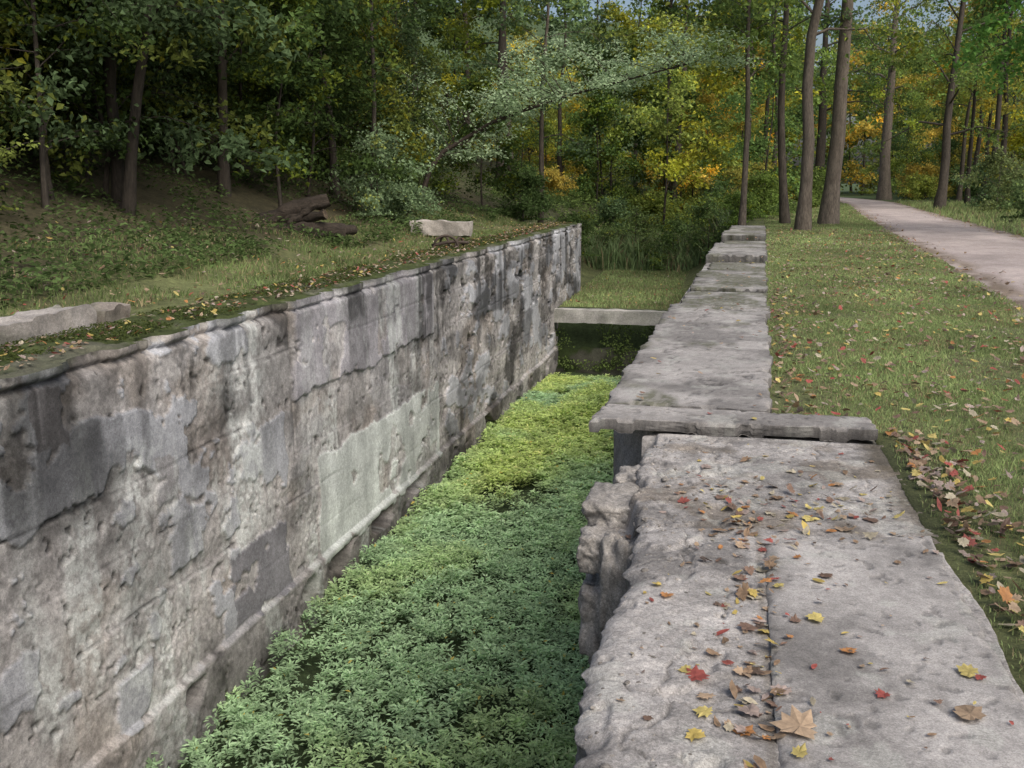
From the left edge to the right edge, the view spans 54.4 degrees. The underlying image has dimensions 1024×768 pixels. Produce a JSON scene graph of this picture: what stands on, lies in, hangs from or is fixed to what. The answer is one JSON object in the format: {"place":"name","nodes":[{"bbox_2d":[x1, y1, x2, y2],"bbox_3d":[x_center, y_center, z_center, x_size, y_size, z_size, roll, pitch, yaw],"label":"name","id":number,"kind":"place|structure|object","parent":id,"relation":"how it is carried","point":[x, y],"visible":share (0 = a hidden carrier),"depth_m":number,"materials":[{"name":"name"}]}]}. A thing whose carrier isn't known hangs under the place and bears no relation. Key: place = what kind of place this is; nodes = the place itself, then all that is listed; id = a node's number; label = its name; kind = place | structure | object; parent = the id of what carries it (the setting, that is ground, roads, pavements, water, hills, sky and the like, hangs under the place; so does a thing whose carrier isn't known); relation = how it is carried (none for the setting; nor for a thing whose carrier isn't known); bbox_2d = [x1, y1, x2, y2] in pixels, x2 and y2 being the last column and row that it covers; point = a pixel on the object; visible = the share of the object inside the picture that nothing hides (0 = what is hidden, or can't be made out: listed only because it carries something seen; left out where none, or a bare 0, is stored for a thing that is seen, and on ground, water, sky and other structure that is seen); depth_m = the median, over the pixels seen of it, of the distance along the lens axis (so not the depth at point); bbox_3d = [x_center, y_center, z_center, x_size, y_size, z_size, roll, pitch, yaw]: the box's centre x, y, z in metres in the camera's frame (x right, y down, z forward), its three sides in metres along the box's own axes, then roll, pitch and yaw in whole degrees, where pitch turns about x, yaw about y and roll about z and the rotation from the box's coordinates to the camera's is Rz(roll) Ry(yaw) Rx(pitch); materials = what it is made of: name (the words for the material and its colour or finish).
{"place":"outdoors","nodes":[
{"label":"outdoors","id":0,"kind":"place"},
{"bbox_2d":[0,2,1023,767],"bbox_3d":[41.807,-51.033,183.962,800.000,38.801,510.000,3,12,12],"label":"ground","id":1,"kind":"structure","parent":0,"point":[244,194],"depth_m":14.63,"materials":[{"name":"plant"}]},
{"bbox_2d":[0,6,69,143],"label":"sapling tree","id":2,"kind":"object","parent":1,"relation":"on","point":[12,86],"visible":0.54,"depth_m":17.77,"materials":[{"name":"green plant"}]},
{"bbox_2d":[0,304,96,348],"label":"broken concrete block","id":3,"kind":"object","parent":1,"relation":"on","point":[25,325],"depth_m":10.31,"materials":[{"name":"concrete"}]},
{"bbox_2d":[0,0,172,126],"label":"sapling tree","id":4,"kind":"object","parent":1,"relation":"on","point":[8,11],"visible":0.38,"depth_m":19.02,"materials":[{"name":"green plant"}]},
{"bbox_2d":[0,0,216,199],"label":"sapling tree","id":5,"kind":"object","parent":1,"relation":"on","point":[73,7],"visible":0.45,"depth_m":19.05,"materials":[{"name":"green plant"}]},
{"bbox_2d":[90,302,130,327],"bbox_3d":[-4.731,-0.722,11.587,0.397,0.455,0.605,3,12,12],"label":"broken concrete block","id":6,"kind":"object","parent":1,"relation":"on","point":[111,312],"depth_m":11.48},
{"bbox_2d":[103,0,124,206],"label":"maple tree","id":7,"kind":"object","parent":1,"relation":"on","point":[117,169],"visible":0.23,"depth_m":20.37,"materials":[{"name":"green plant"}]},
{"bbox_2d":[0,0,240,177],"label":"sapling tree","id":8,"kind":"object","parent":1,"relation":"on","point":[92,113],"visible":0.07,"depth_m":22.66,"materials":[{"name":"green plant"}]},
{"bbox_2d":[0,0,241,209],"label":"sapling tree","id":9,"kind":"object","parent":1,"relation":"on","point":[63,135],"visible":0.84,"depth_m":18.25,"materials":[{"name":"green plant"}]},
{"bbox_2d":[0,0,308,199],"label":"sapling tree","id":10,"kind":"object","parent":1,"relation":"on","point":[231,142],"visible":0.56,"depth_m":20.57,"materials":[{"name":"green plant"}]},
{"bbox_2d":[0,0,328,183],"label":"sapling tree","id":11,"kind":"object","parent":1,"relation":"on","point":[177,56],"visible":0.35,"depth_m":20.91,"materials":[{"name":"green plant"}]},
{"bbox_2d":[49,0,295,176],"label":"sapling tree","id":12,"kind":"object","parent":1,"relation":"on","point":[214,59],"visible":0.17,"depth_m":24.42,"materials":[{"name":"green plant"}]},
{"bbox_2d":[103,2,253,175],"bbox_3d":[-8.724,-7.949,25.204,3.707,5.639,4.000,-4,12,-21],"label":"sapling tree","id":13,"kind":"object","parent":1,"relation":"on","point":[205,87],"visible":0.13,"depth_m":24.88,"materials":[{"name":"green plant"}]},
{"bbox_2d":[120,0,316,215],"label":"maple tree","id":14,"kind":"object","parent":1,"relation":"on","point":[129,195],"visible":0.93,"depth_m":19.54,"materials":[{"name":"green plant"}]},
{"bbox_2d":[101,0,340,196],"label":"maple tree","id":15,"kind":"object","parent":1,"relation":"on","point":[223,177],"visible":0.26,"depth_m":24.55,"materials":[{"name":"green plant"}]},
{"bbox_2d":[135,0,310,148],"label":"sapling tree","id":16,"kind":"object","parent":1,"relation":"on","point":[211,88],"visible":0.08,"depth_m":27.05,"materials":[{"name":"green plant"}]},
{"bbox_2d":[166,0,356,179],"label":"sapling tree","id":17,"kind":"object","parent":1,"relation":"on","point":[240,85],"visible":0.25,"depth_m":27.05,"materials":[{"name":"green plant"}]},
{"bbox_2d":[192,0,351,206],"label":"sapling tree","id":18,"kind":"object","parent":1,"relation":"on","point":[279,112],"visible":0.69,"depth_m":25.70,"materials":[{"name":"green plant"}]},
{"bbox_2d":[0,222,581,767],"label":"stone wall","id":19,"kind":"structure","parent":1,"relation":"on","point":[196,514],"depth_m":11.70,"materials":[{"name":"stone"}]},
{"bbox_2d":[0,222,569,361],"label":"moss","id":20,"kind":"object","parent":19,"relation":"on","point":[14,356],"visible":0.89,"depth_m":12.08,"materials":[{"name":"green plant"}]},
{"bbox_2d":[252,194,357,239],"bbox_3d":[-4.919,-3.960,23.852,2.580,1.176,1.359,-4,12,-20],"label":"fallen log","id":21,"kind":"object","parent":1,"relation":"on","point":[299,212],"visible":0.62,"depth_m":23.66,"materials":[{"name":"wood"}]},
{"bbox_2d":[245,0,418,196],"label":"sapling tree","id":22,"kind":"object","parent":1,"relation":"on","point":[365,16],"visible":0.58,"depth_m":28.72,"materials":[{"name":"green plant"}]},
{"bbox_2d":[278,1,434,182],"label":"sapling tree","id":23,"kind":"object","parent":1,"relation":"on","point":[353,109],"visible":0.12,"depth_m":33.46,"materials":[{"name":"green plant"}]},
{"bbox_2d":[315,116,437,221],"bbox_3d":[-3.843,-6.296,29.809,3.994,3.441,3.833,-6,13,-27],"label":"shrub","id":24,"kind":"object","parent":1,"relation":"on","point":[377,141],"visible":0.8,"depth_m":29.31,"materials":[{"name":"green plant"}]},
{"bbox_2d":[289,0,466,208],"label":"slender tree","id":25,"kind":"object","parent":1,"relation":"on","point":[346,10],"visible":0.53,"depth_m":29.36,"materials":[{"name":"green plant"}]},
{"bbox_2d":[315,0,448,164],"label":"sapling tree","id":26,"kind":"object","parent":1,"relation":"on","point":[404,113],"visible":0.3,"depth_m":33.75,"materials":[{"name":"green plant"}]},
{"bbox_2d":[144,372,620,767],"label":"lock floor weeds","id":27,"kind":"object","parent":1,"relation":"on","point":[583,396],"visible":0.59,"depth_m":13.90,"materials":[{"name":"green plant"}]},
{"bbox_2d":[0,78,797,308],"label":"undergrowth","id":28,"kind":"object","parent":1,"relation":"on","point":[337,240],"visible":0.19,"depth_m":19.49,"materials":[{"name":"green plant"}]},
{"bbox_2d":[337,0,463,171],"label":"sapling tree","id":29,"kind":"object","parent":1,"relation":"on","point":[409,42],"visible":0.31,"depth_m":35.86,"materials":[{"name":"green plant"}]},
{"bbox_2d":[375,177,444,222],"bbox_3d":[-3.081,-5.511,30.407,2.481,1.617,2.271,-2,12,-7],"label":"shrub","id":30,"kind":"object","parent":1,"relation":"on","point":[406,196],"visible":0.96,"depth_m":30.13,"materials":[{"name":"green plant"}]},
{"bbox_2d":[378,33,451,157],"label":"sapling tree","id":31,"kind":"object","parent":1,"relation":"on","point":[416,74],"visible":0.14,"depth_m":45.40,"materials":[{"name":"green plant"}]},
{"bbox_2d":[397,106,471,192],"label":"shrub","id":32,"kind":"object","parent":1,"relation":"on","point":[432,182],"visible":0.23,"depth_m":40.76,"materials":[{"name":"green plant"}]},
{"bbox_2d":[409,219,472,236],"bbox_3d":[-2.073,-4.540,29.005,1.858,0.500,0.498,3,12,12],"label":"fallen stone slab","id":33,"kind":"object","parent":1,"relation":"on","point":[442,227],"depth_m":28.82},
{"bbox_2d":[410,5,494,143],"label":"sapling tree","id":34,"kind":"object","parent":1,"relation":"on","point":[448,44],"visible":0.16,"depth_m":64.11,"materials":[{"name":"green plant"}]},
{"bbox_2d":[392,0,524,163],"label":"sapling tree","id":35,"kind":"object","parent":1,"relation":"on","point":[459,28],"visible":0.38,"depth_m":55.98,"materials":[{"name":"green plant"}]},
{"bbox_2d":[430,66,533,209],"bbox_3d":[-1.227,-9.714,40.049,4.250,5.992,3.939,1,12,3],"label":"sapling tree","id":36,"kind":"object","parent":1,"relation":"on","point":[473,82],"visible":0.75,"depth_m":39.75,"materials":[{"name":"green plant"}]},
{"bbox_2d":[431,0,587,192],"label":"forest tree","id":37,"kind":"object","parent":1,"relation":"on","point":[493,4],"visible":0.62,"depth_m":53.44,"materials":[{"name":"green plant"}]},
{"bbox_2d":[0,201,1023,767],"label":"fallen leaves","id":38,"kind":"object","parent":1,"relation":"on","point":[796,721],"visible":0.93,"depth_m":5.51,"materials":[{"name":"plant"}]},
{"bbox_2d":[0,199,1023,327],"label":"bank grass","id":39,"kind":"structure","parent":1,"relation":"on","point":[675,279],"depth_m":22.42,"materials":[{"name":"plant"}]},
{"bbox_2d":[481,53,564,171],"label":"sapling tree","id":40,"kind":"object","parent":1,"relation":"on","point":[547,131],"visible":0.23,"depth_m":60.67,"materials":[{"name":"green plant"}]},
{"bbox_2d":[493,163,559,221],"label":"shrub","id":41,"kind":"object","parent":1,"relation":"on","point":[534,192],"visible":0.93,"depth_m":40.60,"materials":[{"name":"green plant"}]},
{"bbox_2d":[426,0,630,223],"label":"slender tree","id":42,"kind":"object","parent":1,"relation":"on","point":[535,11],"visible":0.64,"depth_m":40.45,"materials":[{"name":"green plant"}]},
{"bbox_2d":[456,0,600,191],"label":"forest tree","id":43,"kind":"object","parent":1,"relation":"on","point":[580,14],"visible":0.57,"depth_m":50.98,"materials":[{"name":"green plant"}]},
{"bbox_2d":[488,0,640,193],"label":"forest tree","id":44,"kind":"object","parent":1,"relation":"on","point":[556,22],"visible":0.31,"depth_m":60.16,"materials":[{"name":"green plant"}]},
{"bbox_2d":[392,19,767,199],"bbox_3d":[2.147,-9.545,35.362,13.377,6.557,4.628,3,12,12],"label":"leaning dogwood tree","id":45,"kind":"object","parent":1,"relation":"on","point":[519,111],"visible":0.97,"depth_m":35.10,"materials":[{"name":"green plant"}]},
{"bbox_2d":[554,209,610,261],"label":"shrub","id":46,"kind":"object","parent":1,"relation":"on","point":[586,228],"visible":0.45,"depth_m":44.50,"materials":[{"name":"green plant"}]},
{"bbox_2d":[562,82,643,209],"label":"sapling tree","id":47,"kind":"object","parent":1,"relation":"on","point":[578,122],"visible":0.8,"depth_m":60.29,"materials":[{"name":"green plant"}]},
{"bbox_2d":[553,35,654,199],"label":"sapling tree","id":48,"kind":"object","parent":1,"relation":"on","point":[591,129],"visible":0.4,"depth_m":61.79,"materials":[{"name":"green plant"}]},
{"bbox_2d":[555,324,653,374],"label":"breast wall","id":49,"kind":"structure","parent":1,"relation":"on","point":[609,360],"depth_m":33.04,"materials":[{"name":"concrete"}]},
{"bbox_2d":[554,308,667,325],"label":"concrete beam","id":50,"kind":"structure","parent":49,"relation":"on","point":[610,316],"depth_m":32.23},
{"bbox_2d":[546,26,674,203],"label":"sapling tree","id":51,"kind":"object","parent":1,"relation":"on","point":[631,140],"visible":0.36,"depth_m":62.25,"materials":[{"name":"green plant"}]},
{"bbox_2d":[588,194,636,229],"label":"shrub","id":52,"kind":"object","parent":1,"relation":"on","point":[616,206],"visible":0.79,"depth_m":54.95,"materials":[{"name":"green plant"}]},
{"bbox_2d":[594,201,674,266],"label":"shrub","id":53,"kind":"object","parent":1,"relation":"on","point":[639,217],"visible":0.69,"depth_m":46.63,"materials":[{"name":"green plant"}]},
{"bbox_2d":[617,186,698,228],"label":"shrub","id":54,"kind":"object","parent":1,"relation":"on","point":[651,203],"visible":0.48,"depth_m":57.42,"materials":[{"name":"green plant"}]},
{"bbox_2d":[590,0,739,199],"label":"forest tree","id":55,"kind":"object","parent":1,"relation":"on","point":[635,41],"visible":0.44,"depth_m":58.84,"materials":[{"name":"green plant"}]},
{"bbox_2d":[581,186,749,271],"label":"tall reeds","id":56,"kind":"object","parent":1,"relation":"on","point":[622,258],"visible":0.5,"depth_m":46.01,"materials":[{"name":"green plant"}]},
{"bbox_2d":[609,65,727,222],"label":"sapling tree","id":57,"kind":"object","parent":1,"relation":"on","point":[649,97],"visible":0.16,"depth_m":60.54,"materials":[{"name":"green plant"}]},
{"bbox_2d":[599,10,742,229],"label":"sapling tree","id":58,"kind":"object","parent":1,"relation":"on","point":[677,165],"visible":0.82,"depth_m":52.95,"materials":[{"name":"green plant"}]},
{"bbox_2d":[634,210,709,269],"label":"shrub","id":59,"kind":"object","parent":1,"relation":"on","point":[667,235],"visible":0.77,"depth_m":45.55,"materials":[{"name":"green plant"}]},
{"bbox_2d":[590,0,766,221],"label":"forest tree","id":60,"kind":"object","parent":1,"relation":"on","point":[709,81],"visible":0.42,"depth_m":57.49,"materials":[{"name":"green plant"}]},
{"bbox_2d":[640,72,733,221],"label":"sapling tree","id":61,"kind":"object","parent":1,"relation":"on","point":[706,100],"visible":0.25,"depth_m":59.52,"materials":[{"name":"green plant"}]},
{"bbox_2d":[638,86,741,216],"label":"sapling tree","id":62,"kind":"object","parent":1,"relation":"on","point":[694,108],"visible":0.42,"depth_m":59.09,"materials":[{"name":"green plant"}]},
{"bbox_2d":[636,45,758,218],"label":"sapling tree","id":63,"kind":"object","parent":1,"relation":"on","point":[709,90],"visible":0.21,"depth_m":61.39,"materials":[{"name":"green plant"}]},
{"bbox_2d":[672,193,735,258],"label":"shrub","id":64,"kind":"object","parent":1,"relation":"on","point":[704,209],"visible":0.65,"depth_m":44.41,"materials":[{"name":"green plant"}]},
{"bbox_2d":[675,0,810,224],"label":"slender tree","id":65,"kind":"object","parent":1,"relation":"on","point":[754,30],"visible":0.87,"depth_m":35.34,"materials":[{"name":"green plant"}]},
{"bbox_2d":[718,190,773,228],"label":"shrub","id":66,"kind":"object","parent":1,"relation":"on","point":[736,197],"visible":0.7,"depth_m":41.74,"materials":[{"name":"green plant"}]},
{"bbox_2d":[643,0,867,161],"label":"forest tree","id":67,"kind":"object","parent":1,"relation":"on","point":[798,6],"visible":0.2,"depth_m":58.53,"materials":[{"name":"green plant"}]},
{"bbox_2d":[697,53,821,212],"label":"sapling tree","id":68,"kind":"object","parent":1,"relation":"on","point":[758,144],"visible":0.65,"depth_m":49.01,"materials":[{"name":"green plant"}]},
{"bbox_2d":[737,167,791,217],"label":"shrub","id":69,"kind":"object","parent":1,"relation":"on","point":[770,181],"visible":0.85,"depth_m":44.23,"materials":[{"name":"green plant"}]},
{"bbox_2d":[705,0,837,173],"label":"forest tree","id":70,"kind":"object","parent":1,"relation":"on","point":[795,49],"visible":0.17,"depth_m":65.09,"materials":[{"name":"green plant"}]},
{"bbox_2d":[713,0,863,171],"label":"forest tree","id":71,"kind":"object","parent":1,"relation":"on","point":[827,81],"visible":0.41,"depth_m":54.20,"materials":[{"name":"green plant"}]},
{"bbox_2d":[573,242,1023,767],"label":"stone wall","id":72,"kind":"structure","parent":1,"relation":"on","point":[663,693],"depth_m":4.30,"materials":[{"name":"stone"}]},
{"bbox_2d":[576,438,766,767],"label":"embedded stones","id":73,"kind":"object","parent":72,"relation":"on","point":[604,551],"visible":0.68,"depth_m":5.33,"materials":[{"name":"stone"}]},
{"bbox_2d":[605,303,772,412],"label":"coping slab","id":74,"kind":"structure","parent":72,"relation":"on","point":[727,368],"depth_m":8.85,"materials":[{"name":"stone"}]},
{"bbox_2d":[680,291,767,305],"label":"coping slab","id":75,"kind":"structure","parent":72,"relation":"on","point":[740,298],"depth_m":14.21,"materials":[{"name":"stone"}]},
{"bbox_2d":[690,270,767,292],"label":"coping slab","id":76,"kind":"structure","parent":72,"relation":"on","point":[705,280],"depth_m":16.14,"materials":[{"name":"stone"}]},
{"bbox_2d":[589,404,877,442],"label":"cross slab","id":77,"kind":"structure","parent":72,"relation":"on","point":[621,418],"depth_m":6.77,"materials":[{"name":"stone"}]},
{"bbox_2d":[706,243,767,262],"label":"coping slab","id":78,"kind":"structure","parent":72,"relation":"on","point":[738,252],"depth_m":21.23,"materials":[{"name":"stone"}]},
{"bbox_2d":[764,536,1023,767],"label":"slab","id":79,"kind":"structure","parent":72,"relation":"on","point":[938,625],"depth_m":3.51,"materials":[{"name":"stone"}]},
{"bbox_2d":[713,0,889,223],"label":"maple tree","id":80,"kind":"object","parent":1,"relation":"on","point":[784,213],"visible":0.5,"depth_m":37.95,"materials":[{"name":"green plant"}]},
{"bbox_2d":[725,0,909,188],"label":"maple tree","id":81,"kind":"object","parent":1,"relation":"on","point":[820,146],"visible":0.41,"depth_m":71.47,"materials":[{"name":"green plant"}]},
{"bbox_2d":[718,0,932,230],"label":"maple tree","id":82,"kind":"object","parent":1,"relation":"on","point":[803,218],"visible":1,"depth_m":32.84,"materials":[{"name":"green plant"}]},
{"bbox_2d":[797,24,910,193],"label":"sapling tree","id":83,"kind":"object","parent":1,"relation":"on","point":[870,191],"visible":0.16,"depth_m":113.98,"materials":[{"name":"green plant"}]},
{"bbox_2d":[814,0,922,194],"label":"sapling tree","id":84,"kind":"object","parent":1,"relation":"on","point":[872,132],"visible":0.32,"depth_m":109.33,"materials":[{"name":"green plant"}]},
{"bbox_2d":[817,0,933,224],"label":"maple tree","id":85,"kind":"object","parent":1,"relation":"on","point":[829,210],"visible":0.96,"depth_m":37.61,"materials":[{"name":"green plant"}]},
{"bbox_2d":[827,0,948,199],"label":"oak tree","id":86,"kind":"object","parent":1,"relation":"on","point":[884,190],"visible":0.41,"depth_m":84.02,"materials":[{"name":"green plant"}]},
{"bbox_2d":[851,14,944,129],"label":"forest tree","id":87,"kind":"object","parent":1,"relation":"on","point":[886,72],"visible":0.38,"depth_m":100.18,"materials":[{"name":"green plant"}]},
{"bbox_2d":[840,37,957,192],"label":"sapling tree","id":88,"kind":"object","parent":1,"relation":"on","point":[875,127],"visible":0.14,"depth_m":112.04,"materials":[{"name":"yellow plant"}]},
{"bbox_2d":[872,94,940,198],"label":"sapling tree","id":89,"kind":"object","parent":1,"relation":"on","point":[925,156],"visible":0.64,"depth_m":86.44,"materials":[{"name":"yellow plant"}]},
{"bbox_2d":[891,170,948,200],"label":"shrub","id":90,"kind":"object","parent":1,"relation":"on","point":[920,186],"visible":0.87,"depth_m":75.68,"materials":[{"name":"green plant"}]},
{"bbox_2d":[840,197,1023,315],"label":"towpath","id":91,"kind":"structure","parent":1,"relation":"on","point":[989,255],"depth_m":26.93,"materials":[{"name":"gravel"}]},
{"bbox_2d":[844,0,1023,208],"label":"oak tree","id":92,"kind":"object","parent":1,"relation":"on","point":[940,200],"visible":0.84,"depth_m":56.51,"materials":[{"name":"green plant"}]},
{"bbox_2d":[896,75,1008,198],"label":"sapling tree","id":93,"kind":"object","parent":1,"relation":"on","point":[954,144],"visible":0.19,"depth_m":88.69,"materials":[{"name":"green plant"}]},
{"bbox_2d":[900,0,1022,200],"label":"forest tree","id":94,"kind":"object","parent":1,"relation":"on","point":[917,104],"visible":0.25,"depth_m":73.32,"materials":[{"name":"green plant"}]},
{"bbox_2d":[907,0,1023,191],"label":"forest tree","id":95,"kind":"object","parent":1,"relation":"on","point":[998,105],"visible":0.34,"depth_m":60.22,"materials":[{"name":"green plant"}]},
{"bbox_2d":[923,0,1022,203],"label":"forest tree","id":96,"kind":"object","parent":1,"relation":"on","point":[990,102],"visible":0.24,"depth_m":66.19,"materials":[{"name":"green plant"}]},
{"bbox_2d":[931,0,1023,98],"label":"maple tree","id":97,"kind":"object","parent":1,"relation":"on","point":[986,30],"visible":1,"depth_m":29.15,"materials":[{"name":"green plant"}]},
{"bbox_2d":[939,12,1023,201],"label":"forest tree","id":98,"kind":"object","parent":1,"relation":"on","point":[961,98],"visible":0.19,"depth_m":76.89,"materials":[{"name":"green plant"}]},
{"bbox_2d":[940,0,1023,161],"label":"forest tree","id":99,"kind":"object","parent":1,"relation":"on","point":[1005,127],"visible":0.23,"depth_m":63.49,"materials":[{"name":"green plant"}]},
{"bbox_2d":[949,140,1023,213],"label":"shrub","id":100,"kind":"object","parent":1,"relation":"on","point":[993,164],"visible":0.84,"depth_m":49.72,"materials":[{"name":"green plant"}]},
{"bbox_2d":[404,0,1023,183],"label":"sky","id":101,"kind":"structure","parent":0,"point":[863,4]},
{"bbox_2d":[764,203,1023,677],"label":"lawn grass","id":102,"kind":"structure","parent":0,"point":[848,214],"depth_m":10.95,"materials":[{"name":"plant"}]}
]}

